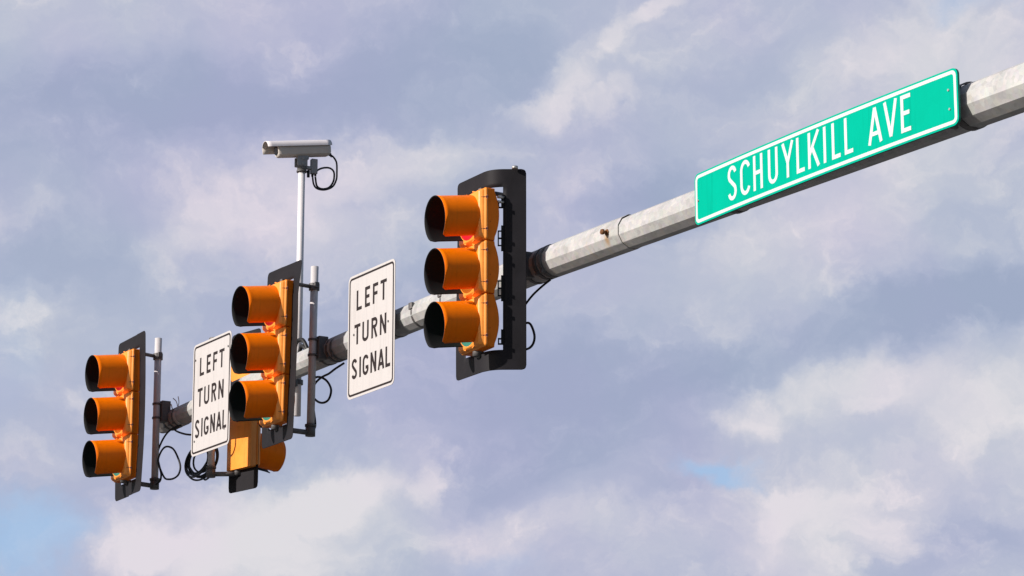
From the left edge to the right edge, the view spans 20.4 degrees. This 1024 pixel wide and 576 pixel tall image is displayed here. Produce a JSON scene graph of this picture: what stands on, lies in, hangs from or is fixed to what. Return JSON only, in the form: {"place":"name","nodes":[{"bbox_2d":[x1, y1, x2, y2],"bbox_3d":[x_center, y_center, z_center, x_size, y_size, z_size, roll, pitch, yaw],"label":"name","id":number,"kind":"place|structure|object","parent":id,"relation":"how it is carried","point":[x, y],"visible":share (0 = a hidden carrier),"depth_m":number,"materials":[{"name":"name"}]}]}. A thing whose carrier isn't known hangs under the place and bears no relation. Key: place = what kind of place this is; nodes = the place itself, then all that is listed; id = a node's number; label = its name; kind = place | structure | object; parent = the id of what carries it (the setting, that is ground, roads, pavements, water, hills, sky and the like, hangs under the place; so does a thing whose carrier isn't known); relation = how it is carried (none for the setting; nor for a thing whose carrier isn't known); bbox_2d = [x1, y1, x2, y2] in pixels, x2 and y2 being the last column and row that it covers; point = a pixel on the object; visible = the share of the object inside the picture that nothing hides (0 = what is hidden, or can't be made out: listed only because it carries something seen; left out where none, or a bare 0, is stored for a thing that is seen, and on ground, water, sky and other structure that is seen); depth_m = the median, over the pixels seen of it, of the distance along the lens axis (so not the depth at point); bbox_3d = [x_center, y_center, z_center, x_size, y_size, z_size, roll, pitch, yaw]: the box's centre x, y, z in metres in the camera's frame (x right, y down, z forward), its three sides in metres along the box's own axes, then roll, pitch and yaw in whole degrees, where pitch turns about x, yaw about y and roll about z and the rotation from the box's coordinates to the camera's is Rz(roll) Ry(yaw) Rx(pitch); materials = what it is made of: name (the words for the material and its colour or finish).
{"place":"outdoors","nodes":[
{"label":"outdoors","id":0,"kind":"place"},
{"bbox_2d":[0,0,1023,575],"label":"sky","id":1,"kind":"structure","parent":0,"point":[827,378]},
{"label":"ground","id":2,"kind":"structure","parent":0,"visible":0},
{"bbox_2d":[160,62,1023,432],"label":"mast arm","id":3,"kind":"object","parent":2,"relation":"on","point":[992,98],"visible":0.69,"depth_m":17.37},
{"bbox_2d":[82,331,182,500],"bbox_3d":[-3.032,1.032,23.046,0.919,1.356,0.547,17,-22,-50],"label":"traffic signal","id":4,"kind":"object","parent":3,"relation":"attached to","point":[121,375],"visible":0.99,"depth_m":22.85,"materials":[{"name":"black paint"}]},
{"bbox_2d":[156,424,181,484],"bbox_3d":[-2.731,1.333,22.972,0.123,0.484,0.469,9,-16,-33],"label":"cable","id":5,"kind":"object","parent":4,"relation":"hanging from","point":[158,462],"visible":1,"depth_m":23.00,"materials":[{"name":"black rubber"}]},
{"bbox_2d":[174,427,190,435],"bbox_3d":[-2.631,1.143,23.006,0.068,0.150,0.446,9,-16,-33],"label":"cable","id":6,"kind":"object","parent":3,"relation":"hanging from","point":[175,430],"visible":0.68,"depth_m":23.01,"materials":[{"name":"black rubber"}]},
{"bbox_2d":[191,331,231,456],"bbox_3d":[-2.272,0.848,22.440,0.232,0.905,0.700,8,-16,-30],"label":"road sign","id":7,"kind":"object","parent":3,"relation":"attached to","point":[210,395],"visible":0.94,"depth_m":22.38,"materials":[{"name":"metal"}]},
{"bbox_2d":[206,328,285,492],"bbox_3d":[-2.168,1.001,23.039,0.600,1.310,0.467,11,-18,-39],"label":"traffic signal","id":8,"kind":"object","parent":3,"relation":"attached to","point":[248,456],"visible":0.32,"depth_m":22.91,"materials":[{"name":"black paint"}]},
{"bbox_2d":[184,448,218,480],"bbox_3d":[-2.537,1.420,23.177,0.101,0.347,0.555,8,-16,-30],"label":"cable","id":9,"kind":"object","parent":8,"relation":"hanging from","point":[192,473],"visible":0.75,"depth_m":23.20,"materials":[{"name":"black rubber"}]},
{"bbox_2d":[228,260,347,448],"bbox_3d":[-1.598,0.470,20.731,0.913,1.367,0.557,2,-14,-10],"label":"traffic signal","id":10,"kind":"object","parent":3,"relation":"attached to","point":[270,356],"visible":1,"depth_m":20.59,"materials":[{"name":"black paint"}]},
{"bbox_2d":[314,362,344,428],"bbox_3d":[-1.375,0.804,20.797,0.088,0.488,0.380,12,-18,-40],"label":"cable","id":11,"kind":"object","parent":10,"relation":"hanging from","point":[327,381],"visible":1,"depth_m":20.76,"materials":[{"name":"black rubber"}]},
{"bbox_2d":[294,165,306,416],"bbox_3d":[-1.713,-0.006,21.838,0.267,1.995,0.140,8,-16,-30],"label":"camera pole","id":12,"kind":"object","parent":3,"relation":"attached to","point":[301,171],"visible":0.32,"depth_m":21.93,"materials":[{"name":"metal"}]},
{"bbox_2d":[262,140,332,177],"bbox_3d":[-1.659,-1.027,22.123,0.570,0.322,0.133,6,-15,-24],"label":"surveillance camera","id":13,"kind":"object","parent":12,"relation":"attached to","point":[301,152],"visible":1,"depth_m":22.10,"materials":[{"name":"grey metal"}]},
{"bbox_2d":[312,155,337,190],"bbox_3d":[-1.462,-0.902,22.189,0.218,0.308,0.036,6,-15,-24],"label":"cable","id":14,"kind":"object","parent":13,"relation":"attached to","point":[331,186],"visible":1,"depth_m":22.19,"materials":[{"name":"black rubber"}]},
{"bbox_2d":[297,337,308,352],"bbox_3d":[-1.597,0.449,21.574,0.062,0.140,0.274,8,-16,-30],"label":"cable","id":15,"kind":"object","parent":3,"relation":"attached to","point":[304,346],"visible":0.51,"depth_m":21.53,"materials":[{"name":"black rubber"}]},
{"bbox_2d":[347,259,406,399],"bbox_3d":[-0.900,0.311,20.238,0.244,0.905,0.700,8,-16,-30],"label":"road sign","id":16,"kind":"object","parent":3,"relation":"attached to","point":[371,333],"visible":0.97,"depth_m":20.17,"materials":[{"name":"metal"}]},
{"bbox_2d":[423,165,558,380],"bbox_3d":[-0.126,-0.101,18.392,0.895,1.362,0.542,7,-15,-26],"label":"traffic signal","id":17,"kind":"object","parent":3,"relation":"attached to","point":[466,271],"visible":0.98,"depth_m":18.20,"materials":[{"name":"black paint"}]},
{"bbox_2d":[526,322,535,349],"bbox_3d":[0.084,0.312,18.355,0.027,0.189,0.235,10,-17,-35],"label":"cable","id":18,"kind":"object","parent":17,"relation":"attached to","point":[534,337],"visible":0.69,"depth_m":18.27,"materials":[{"name":"black rubber"}]},
{"bbox_2d":[526,279,550,304],"bbox_3d":[0.102,0.107,18.478,0.366,0.294,0.022,-10,-17,35],"label":"cable","id":19,"kind":"object","parent":3,"relation":"hanging from","point":[537,290],"visible":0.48,"depth_m":18.44,"materials":[{"name":"black rubber"}]},
{"bbox_2d":[695,68,985,224],"bbox_3d":[1.813,-0.742,15.835,0.328,0.312,2.400,8,-16,-30],"label":"street sign","id":20,"kind":"object","parent":3,"relation":"attached to","point":[921,109],"visible":0.95,"depth_m":15.62,"materials":[{"name":"teal metal"}]}
]}

